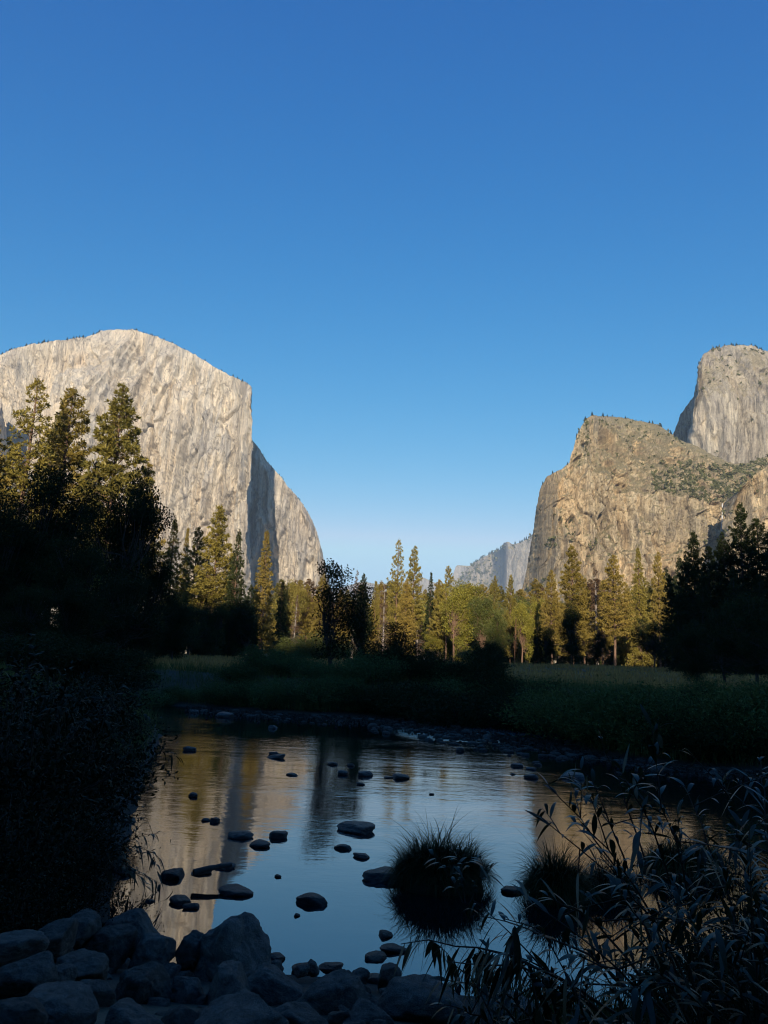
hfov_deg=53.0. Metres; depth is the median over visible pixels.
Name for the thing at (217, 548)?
pine tree
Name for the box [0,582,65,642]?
oak tree
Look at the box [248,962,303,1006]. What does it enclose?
boulder
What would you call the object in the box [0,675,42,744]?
bank grass
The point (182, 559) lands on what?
pine tree
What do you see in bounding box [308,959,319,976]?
boulder
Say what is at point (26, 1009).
boulder
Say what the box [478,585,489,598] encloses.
woodland tree
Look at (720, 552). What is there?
pine tree
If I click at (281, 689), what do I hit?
shore shrub
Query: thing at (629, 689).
shore shrub
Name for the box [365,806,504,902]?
sedge tussock
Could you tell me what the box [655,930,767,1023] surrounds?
leafy bush
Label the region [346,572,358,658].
dead tree
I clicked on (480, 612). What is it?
oak tree
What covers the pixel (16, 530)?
oak tree
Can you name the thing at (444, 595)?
pine tree
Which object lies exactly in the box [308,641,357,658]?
round bush
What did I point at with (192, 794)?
river rock
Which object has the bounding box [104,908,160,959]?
boulder
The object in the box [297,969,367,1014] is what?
boulder
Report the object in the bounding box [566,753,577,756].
cobble
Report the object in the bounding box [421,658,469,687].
willow shrub
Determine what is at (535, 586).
woodland tree
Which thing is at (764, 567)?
pine tree
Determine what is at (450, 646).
understorey tree
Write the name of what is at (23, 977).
boulder
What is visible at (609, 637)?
pine tree
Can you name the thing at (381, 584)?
woodland tree
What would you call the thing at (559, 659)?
understorey tree
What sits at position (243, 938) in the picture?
boulder
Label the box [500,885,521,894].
river rock
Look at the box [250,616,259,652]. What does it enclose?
understorey tree
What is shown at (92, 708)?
leafy bush
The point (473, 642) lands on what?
understorey tree
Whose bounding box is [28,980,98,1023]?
boulder
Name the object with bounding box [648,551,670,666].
pine tree
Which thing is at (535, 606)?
oak tree
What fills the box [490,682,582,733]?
willow shrub
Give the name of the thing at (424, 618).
woodland tree
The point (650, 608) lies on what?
pine tree
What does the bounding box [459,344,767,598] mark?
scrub
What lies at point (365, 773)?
river rock
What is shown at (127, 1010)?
boulder
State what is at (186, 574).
pine tree
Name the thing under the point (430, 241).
sky
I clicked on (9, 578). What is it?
oak tree
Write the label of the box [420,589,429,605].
woodland tree
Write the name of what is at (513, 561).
mountain
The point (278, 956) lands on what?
river rock
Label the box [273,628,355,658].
round bush
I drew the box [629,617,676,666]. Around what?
oak tree
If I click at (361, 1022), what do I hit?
boulder
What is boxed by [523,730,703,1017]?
willow plant
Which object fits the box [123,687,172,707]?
willow shrub
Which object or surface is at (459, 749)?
river rock
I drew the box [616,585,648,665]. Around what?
woodland tree
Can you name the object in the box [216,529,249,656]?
pine tree
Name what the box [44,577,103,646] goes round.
oak tree
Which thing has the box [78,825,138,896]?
willow plant
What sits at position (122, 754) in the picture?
leafy bush
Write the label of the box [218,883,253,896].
river rock
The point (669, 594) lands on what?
pine tree
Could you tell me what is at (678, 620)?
pine tree
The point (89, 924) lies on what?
boulder
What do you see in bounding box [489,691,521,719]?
shore shrub
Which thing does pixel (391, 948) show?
river rock
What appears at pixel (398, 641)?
alder tree
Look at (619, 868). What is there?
willow plant
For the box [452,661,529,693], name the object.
willow shrub
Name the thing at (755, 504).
cliff
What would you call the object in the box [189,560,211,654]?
pine tree
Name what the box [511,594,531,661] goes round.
woodland tree
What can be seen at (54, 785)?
leafy bush
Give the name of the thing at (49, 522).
oak tree
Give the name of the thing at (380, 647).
willow shrub
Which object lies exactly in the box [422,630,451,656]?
understorey tree
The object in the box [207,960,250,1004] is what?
boulder
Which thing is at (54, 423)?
pine tree
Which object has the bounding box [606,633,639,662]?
understorey tree
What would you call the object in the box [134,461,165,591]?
pine tree
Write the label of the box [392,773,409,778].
river rock
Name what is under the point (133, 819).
river rock
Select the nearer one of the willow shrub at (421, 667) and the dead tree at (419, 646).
the willow shrub at (421, 667)
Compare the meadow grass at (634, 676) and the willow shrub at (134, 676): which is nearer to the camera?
the willow shrub at (134, 676)
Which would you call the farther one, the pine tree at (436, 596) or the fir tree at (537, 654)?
the pine tree at (436, 596)
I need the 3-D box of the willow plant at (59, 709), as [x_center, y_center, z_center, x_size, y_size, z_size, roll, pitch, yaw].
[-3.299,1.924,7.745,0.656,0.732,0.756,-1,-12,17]
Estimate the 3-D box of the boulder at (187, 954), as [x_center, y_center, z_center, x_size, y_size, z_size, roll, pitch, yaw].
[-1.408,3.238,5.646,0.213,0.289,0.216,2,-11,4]
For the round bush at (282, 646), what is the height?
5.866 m
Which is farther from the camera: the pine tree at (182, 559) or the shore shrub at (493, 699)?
the pine tree at (182, 559)
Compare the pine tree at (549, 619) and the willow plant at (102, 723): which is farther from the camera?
the pine tree at (549, 619)
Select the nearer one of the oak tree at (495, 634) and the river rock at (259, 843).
the river rock at (259, 843)
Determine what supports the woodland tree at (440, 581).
on the ground at (306, 982)
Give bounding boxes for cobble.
[367,723,377,727]
[417,735,426,738]
[550,751,561,754]
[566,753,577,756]
[584,755,597,760]
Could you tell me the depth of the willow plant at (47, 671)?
7.25 m
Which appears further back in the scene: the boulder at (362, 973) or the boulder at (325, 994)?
the boulder at (362, 973)
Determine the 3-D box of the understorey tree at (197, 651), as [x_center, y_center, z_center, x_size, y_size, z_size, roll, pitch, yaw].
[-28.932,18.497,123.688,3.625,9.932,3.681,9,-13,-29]
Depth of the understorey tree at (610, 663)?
226.40 m
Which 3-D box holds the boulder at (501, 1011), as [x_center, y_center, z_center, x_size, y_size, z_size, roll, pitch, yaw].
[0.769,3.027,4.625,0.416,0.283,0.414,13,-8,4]
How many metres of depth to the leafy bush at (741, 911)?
4.88 m
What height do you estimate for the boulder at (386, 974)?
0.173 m
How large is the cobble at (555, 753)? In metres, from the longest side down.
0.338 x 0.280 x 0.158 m
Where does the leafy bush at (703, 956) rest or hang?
on the ground at (306, 982)
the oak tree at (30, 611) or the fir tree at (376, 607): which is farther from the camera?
the fir tree at (376, 607)
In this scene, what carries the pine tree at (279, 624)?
on the ground at (306, 982)
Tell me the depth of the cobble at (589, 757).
21.41 m
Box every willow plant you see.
[0,631,55,721]
[32,667,97,740]
[65,683,149,758]
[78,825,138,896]
[95,781,153,841]
[101,739,183,804]
[106,806,172,895]
[393,900,615,1023]
[422,922,690,1023]
[423,844,504,902]
[465,874,767,1023]
[521,704,767,1014]
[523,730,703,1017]
[589,814,767,1023]
[642,748,767,1008]
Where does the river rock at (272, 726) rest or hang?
on the water
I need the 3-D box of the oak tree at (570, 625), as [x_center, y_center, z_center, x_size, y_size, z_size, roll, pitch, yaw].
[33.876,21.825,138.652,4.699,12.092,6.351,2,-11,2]
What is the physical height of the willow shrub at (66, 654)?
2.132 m
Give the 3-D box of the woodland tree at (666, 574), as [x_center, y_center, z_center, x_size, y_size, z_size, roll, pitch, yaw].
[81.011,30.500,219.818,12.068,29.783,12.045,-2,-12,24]
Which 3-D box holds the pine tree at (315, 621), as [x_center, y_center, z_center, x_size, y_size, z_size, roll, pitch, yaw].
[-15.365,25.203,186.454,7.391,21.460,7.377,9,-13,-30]
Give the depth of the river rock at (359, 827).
11.11 m
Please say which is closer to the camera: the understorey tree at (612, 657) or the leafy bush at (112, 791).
the leafy bush at (112, 791)
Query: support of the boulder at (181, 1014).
on the ground at (306, 982)
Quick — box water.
[73,705,767,1007]
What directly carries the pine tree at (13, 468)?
on the ground at (306, 982)
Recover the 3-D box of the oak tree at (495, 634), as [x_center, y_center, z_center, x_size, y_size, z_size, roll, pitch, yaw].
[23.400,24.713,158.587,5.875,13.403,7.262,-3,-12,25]
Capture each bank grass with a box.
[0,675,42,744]
[459,892,767,1023]
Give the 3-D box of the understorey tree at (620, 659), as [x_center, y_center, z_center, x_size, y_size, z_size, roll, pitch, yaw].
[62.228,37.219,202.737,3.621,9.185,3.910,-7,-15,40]
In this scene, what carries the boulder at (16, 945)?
on the ground at (306, 982)
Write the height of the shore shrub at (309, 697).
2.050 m
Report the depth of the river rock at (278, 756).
18.87 m
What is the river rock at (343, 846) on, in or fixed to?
on the water
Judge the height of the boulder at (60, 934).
0.283 m
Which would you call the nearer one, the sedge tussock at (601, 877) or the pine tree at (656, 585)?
the sedge tussock at (601, 877)
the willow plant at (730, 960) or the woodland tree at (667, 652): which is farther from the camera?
the woodland tree at (667, 652)
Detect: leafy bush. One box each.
[0,636,159,756]
[0,659,176,876]
[0,687,178,840]
[0,771,170,930]
[2,665,162,715]
[3,835,149,927]
[26,790,155,891]
[42,707,161,803]
[60,687,168,748]
[582,953,755,1023]
[613,830,767,1004]
[617,889,767,1023]
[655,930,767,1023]
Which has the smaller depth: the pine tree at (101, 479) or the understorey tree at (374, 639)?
the pine tree at (101, 479)
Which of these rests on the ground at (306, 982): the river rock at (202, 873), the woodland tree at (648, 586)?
the woodland tree at (648, 586)
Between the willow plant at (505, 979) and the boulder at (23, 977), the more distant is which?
the boulder at (23, 977)
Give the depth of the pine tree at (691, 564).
114.21 m
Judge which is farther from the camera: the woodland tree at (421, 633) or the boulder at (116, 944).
the woodland tree at (421, 633)
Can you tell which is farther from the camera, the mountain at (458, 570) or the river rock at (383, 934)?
the mountain at (458, 570)
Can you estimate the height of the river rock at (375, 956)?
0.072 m
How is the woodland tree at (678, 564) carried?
on the ground at (306, 982)
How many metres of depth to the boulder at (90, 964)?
4.74 m
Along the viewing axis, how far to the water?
11.55 m
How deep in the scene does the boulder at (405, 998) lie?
4.41 m
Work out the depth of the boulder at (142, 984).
4.34 m
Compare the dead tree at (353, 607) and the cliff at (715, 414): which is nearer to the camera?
the dead tree at (353, 607)
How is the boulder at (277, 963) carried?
on the ground at (306, 982)
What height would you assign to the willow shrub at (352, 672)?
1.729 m
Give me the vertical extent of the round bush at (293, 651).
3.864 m
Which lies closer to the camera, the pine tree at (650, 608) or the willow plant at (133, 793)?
the willow plant at (133, 793)
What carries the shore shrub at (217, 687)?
on the ground at (306, 982)
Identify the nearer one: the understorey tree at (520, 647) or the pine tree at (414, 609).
the pine tree at (414, 609)
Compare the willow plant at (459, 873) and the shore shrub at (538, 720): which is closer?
the willow plant at (459, 873)
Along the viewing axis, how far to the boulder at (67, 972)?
4.26 m
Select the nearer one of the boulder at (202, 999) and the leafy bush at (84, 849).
the boulder at (202, 999)
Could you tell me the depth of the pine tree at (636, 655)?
184.54 m
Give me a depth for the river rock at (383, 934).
6.89 m
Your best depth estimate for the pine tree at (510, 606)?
206.08 m
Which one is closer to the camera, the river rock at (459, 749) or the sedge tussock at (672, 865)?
the sedge tussock at (672, 865)
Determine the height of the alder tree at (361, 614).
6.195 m
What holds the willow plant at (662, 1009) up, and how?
on the ground at (306, 982)
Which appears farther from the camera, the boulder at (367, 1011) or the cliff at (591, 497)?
the cliff at (591, 497)
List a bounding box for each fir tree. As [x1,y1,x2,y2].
[364,581,382,647]
[419,571,435,655]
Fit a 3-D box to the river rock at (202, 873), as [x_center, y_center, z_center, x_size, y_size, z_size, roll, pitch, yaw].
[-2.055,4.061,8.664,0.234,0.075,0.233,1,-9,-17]
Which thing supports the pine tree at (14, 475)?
on the ground at (306, 982)
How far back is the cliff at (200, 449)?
2981.45 m
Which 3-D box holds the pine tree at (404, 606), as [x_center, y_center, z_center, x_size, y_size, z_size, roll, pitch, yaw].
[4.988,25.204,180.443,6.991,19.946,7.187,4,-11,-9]
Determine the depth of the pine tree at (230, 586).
149.45 m
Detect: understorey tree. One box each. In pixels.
[168,629,203,656]
[190,596,208,655]
[195,598,234,656]
[223,598,264,652]
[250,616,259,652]
[365,633,391,647]
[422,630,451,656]
[447,637,456,660]
[458,634,479,661]
[505,637,524,661]
[515,635,524,663]
[539,640,563,659]
[554,655,566,663]
[560,649,575,663]
[578,651,593,664]
[603,636,619,665]
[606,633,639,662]
[616,638,626,665]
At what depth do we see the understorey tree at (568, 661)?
201.92 m
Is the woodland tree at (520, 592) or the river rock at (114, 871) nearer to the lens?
the river rock at (114, 871)
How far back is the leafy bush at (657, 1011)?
3.75 m
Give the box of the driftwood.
[192,863,231,875]
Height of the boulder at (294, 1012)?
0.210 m
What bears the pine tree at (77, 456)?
on the ground at (306, 982)
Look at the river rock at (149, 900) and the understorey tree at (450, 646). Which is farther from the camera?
the understorey tree at (450, 646)
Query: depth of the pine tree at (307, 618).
192.59 m
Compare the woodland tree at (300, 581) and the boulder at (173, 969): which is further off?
the woodland tree at (300, 581)
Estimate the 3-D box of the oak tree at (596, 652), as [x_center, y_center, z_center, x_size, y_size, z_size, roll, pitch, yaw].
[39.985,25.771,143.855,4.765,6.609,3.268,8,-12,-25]
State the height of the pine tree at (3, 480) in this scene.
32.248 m
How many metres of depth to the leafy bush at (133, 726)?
17.54 m
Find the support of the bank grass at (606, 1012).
on the ground at (306, 982)
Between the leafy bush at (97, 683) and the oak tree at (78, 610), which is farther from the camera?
the oak tree at (78, 610)
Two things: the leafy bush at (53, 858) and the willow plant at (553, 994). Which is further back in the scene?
the leafy bush at (53, 858)
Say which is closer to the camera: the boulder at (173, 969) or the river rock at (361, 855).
the boulder at (173, 969)
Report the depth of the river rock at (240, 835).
10.40 m
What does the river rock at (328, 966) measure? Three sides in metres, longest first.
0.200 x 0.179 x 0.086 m
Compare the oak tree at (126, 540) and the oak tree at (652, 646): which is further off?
the oak tree at (652, 646)
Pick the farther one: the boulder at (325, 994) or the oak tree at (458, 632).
the oak tree at (458, 632)
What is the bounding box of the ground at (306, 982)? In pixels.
[0,656,767,1023]
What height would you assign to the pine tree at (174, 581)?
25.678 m
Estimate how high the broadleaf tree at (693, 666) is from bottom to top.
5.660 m
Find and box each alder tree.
[309,558,363,666]
[335,581,385,663]
[381,621,422,654]
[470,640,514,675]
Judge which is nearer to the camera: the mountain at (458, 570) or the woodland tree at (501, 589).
the woodland tree at (501, 589)
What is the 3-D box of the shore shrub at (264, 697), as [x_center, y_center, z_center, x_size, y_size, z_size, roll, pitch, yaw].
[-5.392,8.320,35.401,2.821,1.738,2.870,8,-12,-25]
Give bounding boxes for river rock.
[105,865,133,875]
[110,814,135,822]
[145,899,154,902]
[160,868,184,879]
[169,894,190,905]
[182,903,199,908]
[183,746,196,750]
[188,792,197,796]
[191,871,211,875]
[210,817,219,822]
[217,712,234,717]
[218,862,235,869]
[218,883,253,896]
[228,831,253,838]
[249,839,269,847]
[267,754,284,758]
[268,725,276,728]
[269,830,287,838]
[271,952,285,960]
[291,962,308,972]
[296,892,327,906]
[318,962,343,971]
[334,844,351,849]
[337,770,347,774]
[337,821,374,834]
[353,852,369,858]
[358,771,372,776]
[362,866,398,884]
[365,950,386,961]
[367,973,379,983]
[379,930,392,938]
[380,943,406,952]
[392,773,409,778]
[456,747,463,751]
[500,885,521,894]
[510,763,522,766]
[523,774,537,778]
[561,771,584,779]
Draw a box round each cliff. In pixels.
[0,329,329,656]
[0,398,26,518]
[519,415,767,663]
[673,345,767,463]
[722,466,767,579]
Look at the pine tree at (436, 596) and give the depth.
202.96 m
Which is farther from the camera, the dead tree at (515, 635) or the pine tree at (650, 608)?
the pine tree at (650, 608)
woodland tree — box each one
[244,584,256,654]
[265,579,286,628]
[277,579,318,635]
[293,579,321,637]
[373,580,392,634]
[379,581,404,624]
[385,581,394,606]
[396,599,428,652]
[415,601,434,641]
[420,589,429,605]
[428,579,445,627]
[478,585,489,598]
[493,586,507,610]
[504,589,528,660]
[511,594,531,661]
[525,578,548,657]
[576,579,596,664]
[585,578,617,627]
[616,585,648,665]
[641,580,653,612]
[654,568,673,654]
[661,556,686,667]
[663,575,676,662]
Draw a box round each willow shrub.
[0,627,93,675]
[0,630,103,672]
[54,654,170,694]
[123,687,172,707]
[208,659,267,683]
[229,640,299,674]
[251,644,316,677]
[270,650,328,677]
[311,656,372,682]
[331,632,418,680]
[382,641,461,682]
[406,650,464,685]
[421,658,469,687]
[442,641,516,682]
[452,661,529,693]
[474,681,547,731]
[483,675,539,699]
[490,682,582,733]
[621,678,683,698]
[664,673,739,699]
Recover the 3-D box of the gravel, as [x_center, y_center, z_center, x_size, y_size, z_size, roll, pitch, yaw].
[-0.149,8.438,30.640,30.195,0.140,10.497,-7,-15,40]
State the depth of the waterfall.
1641.81 m
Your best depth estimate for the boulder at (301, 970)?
5.64 m
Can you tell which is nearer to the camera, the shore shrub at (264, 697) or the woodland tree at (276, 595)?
the shore shrub at (264, 697)
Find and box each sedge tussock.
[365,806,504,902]
[498,811,615,910]
[580,831,650,902]
[621,811,743,884]
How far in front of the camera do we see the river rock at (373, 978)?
5.86 m
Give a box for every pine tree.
[0,376,59,544]
[0,430,17,531]
[0,447,26,533]
[12,387,104,621]
[31,404,73,604]
[53,382,165,590]
[57,459,108,608]
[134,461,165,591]
[144,516,185,651]
[175,526,206,651]
[177,525,189,600]
[181,504,236,654]
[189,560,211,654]
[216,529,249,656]
[219,555,237,652]
[268,581,289,652]
[297,584,315,639]
[303,575,328,642]
[331,594,350,644]
[351,573,374,642]
[379,539,410,640]
[391,577,418,653]
[404,546,426,633]
[426,582,449,656]
[433,565,453,658]
[488,576,505,639]
[501,574,520,658]
[534,570,565,663]
[552,544,598,665]
[576,582,598,663]
[588,581,620,664]
[595,555,636,665]
[616,585,635,665]
[621,546,657,666]
[637,588,664,666]
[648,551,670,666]
[659,575,676,670]
[666,596,687,672]
[668,555,694,654]
[670,530,713,660]
[686,545,726,668]
[708,531,740,673]
[712,502,766,623]
[735,518,767,613]
[750,532,767,629]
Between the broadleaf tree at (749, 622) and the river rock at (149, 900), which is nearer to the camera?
the river rock at (149, 900)
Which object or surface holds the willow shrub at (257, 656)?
on the ground at (306, 982)
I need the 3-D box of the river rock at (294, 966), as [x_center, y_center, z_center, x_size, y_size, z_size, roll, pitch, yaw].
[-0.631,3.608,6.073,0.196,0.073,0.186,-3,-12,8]
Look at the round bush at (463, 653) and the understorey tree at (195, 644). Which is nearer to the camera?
the understorey tree at (195, 644)
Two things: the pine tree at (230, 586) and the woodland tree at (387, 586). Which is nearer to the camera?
the pine tree at (230, 586)
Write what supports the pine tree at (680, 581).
on the ground at (306, 982)
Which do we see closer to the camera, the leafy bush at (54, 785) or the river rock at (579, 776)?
the leafy bush at (54, 785)
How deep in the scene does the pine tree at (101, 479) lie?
137.82 m
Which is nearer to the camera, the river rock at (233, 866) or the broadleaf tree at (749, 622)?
the river rock at (233, 866)
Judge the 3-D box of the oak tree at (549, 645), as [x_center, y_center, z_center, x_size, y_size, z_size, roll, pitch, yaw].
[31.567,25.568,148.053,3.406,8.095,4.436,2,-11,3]
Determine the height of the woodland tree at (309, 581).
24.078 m
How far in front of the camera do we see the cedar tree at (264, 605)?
163.67 m
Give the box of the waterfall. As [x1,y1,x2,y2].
[720,503,722,537]
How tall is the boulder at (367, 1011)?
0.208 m
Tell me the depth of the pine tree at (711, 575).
112.04 m
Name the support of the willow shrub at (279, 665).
on the ground at (306, 982)
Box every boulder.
[0,929,49,967]
[0,951,57,998]
[0,995,48,1023]
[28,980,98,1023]
[38,918,78,962]
[55,963,77,981]
[56,948,108,981]
[70,908,101,948]
[81,979,116,1006]
[84,923,137,973]
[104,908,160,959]
[104,997,163,1023]
[114,961,171,1003]
[127,932,175,968]
[161,1005,199,1023]
[163,962,180,979]
[171,976,202,1003]
[175,930,203,970]
[178,971,194,976]
[193,912,271,980]
[194,988,288,1023]
[194,994,207,1004]
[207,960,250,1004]
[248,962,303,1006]
[271,959,283,970]
[273,1001,328,1023]
[293,963,309,977]
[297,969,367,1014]
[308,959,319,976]
[327,1011,349,1023]
[338,1004,349,1012]
[342,1020,365,1023]
[343,997,393,1023]
[352,967,369,984]
[376,974,472,1023]
[377,962,401,989]
[478,987,544,1023]
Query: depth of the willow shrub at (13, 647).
33.54 m
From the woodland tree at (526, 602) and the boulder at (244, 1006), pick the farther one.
the woodland tree at (526, 602)
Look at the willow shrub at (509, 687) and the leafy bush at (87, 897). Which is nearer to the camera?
the leafy bush at (87, 897)
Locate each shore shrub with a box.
[184,677,249,705]
[233,676,293,709]
[259,672,302,708]
[264,668,351,712]
[469,687,514,723]
[484,676,621,742]
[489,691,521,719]
[549,671,694,749]
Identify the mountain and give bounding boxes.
[334,578,449,605]
[451,565,468,589]
[456,537,531,608]
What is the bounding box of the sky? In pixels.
[0,0,767,590]
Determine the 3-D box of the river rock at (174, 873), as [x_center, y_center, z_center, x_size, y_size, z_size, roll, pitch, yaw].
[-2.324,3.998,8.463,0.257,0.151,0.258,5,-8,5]
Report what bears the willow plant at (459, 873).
on the ground at (306, 982)
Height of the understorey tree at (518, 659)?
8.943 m
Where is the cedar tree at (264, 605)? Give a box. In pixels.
[250,529,277,649]
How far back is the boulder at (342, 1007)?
4.28 m
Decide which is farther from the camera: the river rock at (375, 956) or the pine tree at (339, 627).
the pine tree at (339, 627)
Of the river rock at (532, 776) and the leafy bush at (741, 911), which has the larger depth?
the river rock at (532, 776)
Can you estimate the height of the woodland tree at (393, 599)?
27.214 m
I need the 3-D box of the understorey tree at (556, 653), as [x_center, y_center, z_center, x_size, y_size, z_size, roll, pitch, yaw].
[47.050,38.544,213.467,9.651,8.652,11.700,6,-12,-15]
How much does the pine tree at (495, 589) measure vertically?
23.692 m
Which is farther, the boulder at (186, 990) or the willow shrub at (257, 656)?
the willow shrub at (257, 656)
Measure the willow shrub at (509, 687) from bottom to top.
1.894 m
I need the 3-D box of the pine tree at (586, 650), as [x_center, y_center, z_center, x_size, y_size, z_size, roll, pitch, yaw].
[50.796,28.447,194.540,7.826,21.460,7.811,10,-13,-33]
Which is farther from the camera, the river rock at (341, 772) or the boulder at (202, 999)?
the river rock at (341, 772)
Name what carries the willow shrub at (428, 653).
on the ground at (306, 982)
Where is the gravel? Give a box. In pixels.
[184,705,767,782]
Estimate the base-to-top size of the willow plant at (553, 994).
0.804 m
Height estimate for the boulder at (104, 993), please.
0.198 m
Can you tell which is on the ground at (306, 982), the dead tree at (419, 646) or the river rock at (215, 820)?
the dead tree at (419, 646)
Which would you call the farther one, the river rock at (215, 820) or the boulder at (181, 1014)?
the river rock at (215, 820)
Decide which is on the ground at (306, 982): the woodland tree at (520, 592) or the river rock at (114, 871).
the woodland tree at (520, 592)
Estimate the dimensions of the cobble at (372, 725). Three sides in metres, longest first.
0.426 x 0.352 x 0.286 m
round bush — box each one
[271,635,310,655]
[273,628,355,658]
[286,643,316,658]
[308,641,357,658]
[449,644,486,661]
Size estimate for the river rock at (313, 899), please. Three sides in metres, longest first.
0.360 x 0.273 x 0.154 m
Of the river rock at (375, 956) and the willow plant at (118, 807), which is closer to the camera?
the river rock at (375, 956)
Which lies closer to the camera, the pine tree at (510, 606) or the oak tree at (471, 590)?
the oak tree at (471, 590)
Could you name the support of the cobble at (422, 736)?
in the water
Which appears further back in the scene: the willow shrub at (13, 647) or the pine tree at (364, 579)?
the pine tree at (364, 579)
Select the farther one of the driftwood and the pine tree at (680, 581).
the pine tree at (680, 581)
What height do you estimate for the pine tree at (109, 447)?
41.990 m
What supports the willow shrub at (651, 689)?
on the ground at (306, 982)
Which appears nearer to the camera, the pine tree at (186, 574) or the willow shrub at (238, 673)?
the willow shrub at (238, 673)
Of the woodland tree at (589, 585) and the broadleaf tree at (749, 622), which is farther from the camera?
the woodland tree at (589, 585)
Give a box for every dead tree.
[288,596,300,642]
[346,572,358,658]
[373,585,390,645]
[410,584,425,656]
[513,619,517,662]
[582,568,611,663]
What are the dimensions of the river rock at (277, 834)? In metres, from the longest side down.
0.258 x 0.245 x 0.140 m
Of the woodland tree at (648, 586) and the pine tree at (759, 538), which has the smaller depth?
the pine tree at (759, 538)
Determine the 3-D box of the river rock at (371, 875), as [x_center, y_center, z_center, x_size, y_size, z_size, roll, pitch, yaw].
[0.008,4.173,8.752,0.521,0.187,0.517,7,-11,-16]
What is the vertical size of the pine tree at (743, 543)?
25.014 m
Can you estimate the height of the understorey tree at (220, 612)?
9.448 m
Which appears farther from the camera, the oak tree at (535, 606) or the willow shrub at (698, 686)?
the oak tree at (535, 606)
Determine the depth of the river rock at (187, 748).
19.59 m
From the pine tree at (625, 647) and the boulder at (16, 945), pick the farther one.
the pine tree at (625, 647)
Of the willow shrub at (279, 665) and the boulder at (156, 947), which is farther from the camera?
the willow shrub at (279, 665)
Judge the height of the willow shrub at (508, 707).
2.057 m
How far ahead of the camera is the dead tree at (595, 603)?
185.38 m
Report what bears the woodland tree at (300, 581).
on the ground at (306, 982)
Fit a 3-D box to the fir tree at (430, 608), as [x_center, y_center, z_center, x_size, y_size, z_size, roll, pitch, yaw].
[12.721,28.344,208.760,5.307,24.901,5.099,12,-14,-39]
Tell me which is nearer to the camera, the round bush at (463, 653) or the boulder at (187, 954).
the boulder at (187, 954)
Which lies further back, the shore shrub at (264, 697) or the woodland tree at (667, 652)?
the woodland tree at (667, 652)
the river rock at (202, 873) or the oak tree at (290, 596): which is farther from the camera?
the oak tree at (290, 596)
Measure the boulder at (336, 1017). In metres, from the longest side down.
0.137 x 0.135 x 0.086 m
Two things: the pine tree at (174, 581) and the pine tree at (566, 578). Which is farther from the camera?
the pine tree at (566, 578)
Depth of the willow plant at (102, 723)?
8.69 m
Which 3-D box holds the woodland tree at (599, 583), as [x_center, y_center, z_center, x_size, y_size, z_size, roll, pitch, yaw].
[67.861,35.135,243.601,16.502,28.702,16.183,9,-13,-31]
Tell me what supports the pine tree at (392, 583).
on the ground at (306, 982)
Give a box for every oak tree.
[0,459,108,635]
[0,477,20,639]
[0,514,58,637]
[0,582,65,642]
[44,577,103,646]
[68,466,174,650]
[133,541,178,643]
[271,579,309,640]
[438,583,475,660]
[448,580,492,645]
[466,594,495,646]
[484,600,513,662]
[508,600,535,662]
[524,595,545,662]
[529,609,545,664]
[540,625,556,663]
[557,600,585,664]
[585,632,607,664]
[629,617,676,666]
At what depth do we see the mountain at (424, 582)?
13079.56 m
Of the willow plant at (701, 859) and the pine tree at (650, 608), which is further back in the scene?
the pine tree at (650, 608)
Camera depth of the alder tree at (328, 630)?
46.17 m
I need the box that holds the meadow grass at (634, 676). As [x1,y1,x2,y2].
[134,652,767,690]
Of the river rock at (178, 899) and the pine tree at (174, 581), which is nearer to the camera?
the river rock at (178, 899)
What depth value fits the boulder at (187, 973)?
5.25 m
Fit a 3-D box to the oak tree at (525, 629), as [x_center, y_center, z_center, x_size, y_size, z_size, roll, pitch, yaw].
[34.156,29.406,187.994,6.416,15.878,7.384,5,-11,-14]
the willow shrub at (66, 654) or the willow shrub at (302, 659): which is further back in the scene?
the willow shrub at (302, 659)
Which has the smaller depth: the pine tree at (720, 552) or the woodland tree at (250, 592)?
the pine tree at (720, 552)
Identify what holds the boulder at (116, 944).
on the ground at (306, 982)
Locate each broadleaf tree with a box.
[671,618,711,682]
[704,591,767,683]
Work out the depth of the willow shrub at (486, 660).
38.97 m
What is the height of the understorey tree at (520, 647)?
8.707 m
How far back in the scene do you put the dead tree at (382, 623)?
186.48 m
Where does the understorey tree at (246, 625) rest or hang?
on the ground at (306, 982)
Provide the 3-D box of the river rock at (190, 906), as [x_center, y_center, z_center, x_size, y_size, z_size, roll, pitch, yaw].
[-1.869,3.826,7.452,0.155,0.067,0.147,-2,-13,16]
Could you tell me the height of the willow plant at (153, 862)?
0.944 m
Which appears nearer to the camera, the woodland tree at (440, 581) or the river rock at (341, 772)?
the river rock at (341, 772)
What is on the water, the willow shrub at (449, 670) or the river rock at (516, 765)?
the river rock at (516, 765)
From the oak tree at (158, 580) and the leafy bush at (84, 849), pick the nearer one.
the leafy bush at (84, 849)
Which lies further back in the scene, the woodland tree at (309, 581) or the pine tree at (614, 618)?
the woodland tree at (309, 581)
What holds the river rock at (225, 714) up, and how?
on the water
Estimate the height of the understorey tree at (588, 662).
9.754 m
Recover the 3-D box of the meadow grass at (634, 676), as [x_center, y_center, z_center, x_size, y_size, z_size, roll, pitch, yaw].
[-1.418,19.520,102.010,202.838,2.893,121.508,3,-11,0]

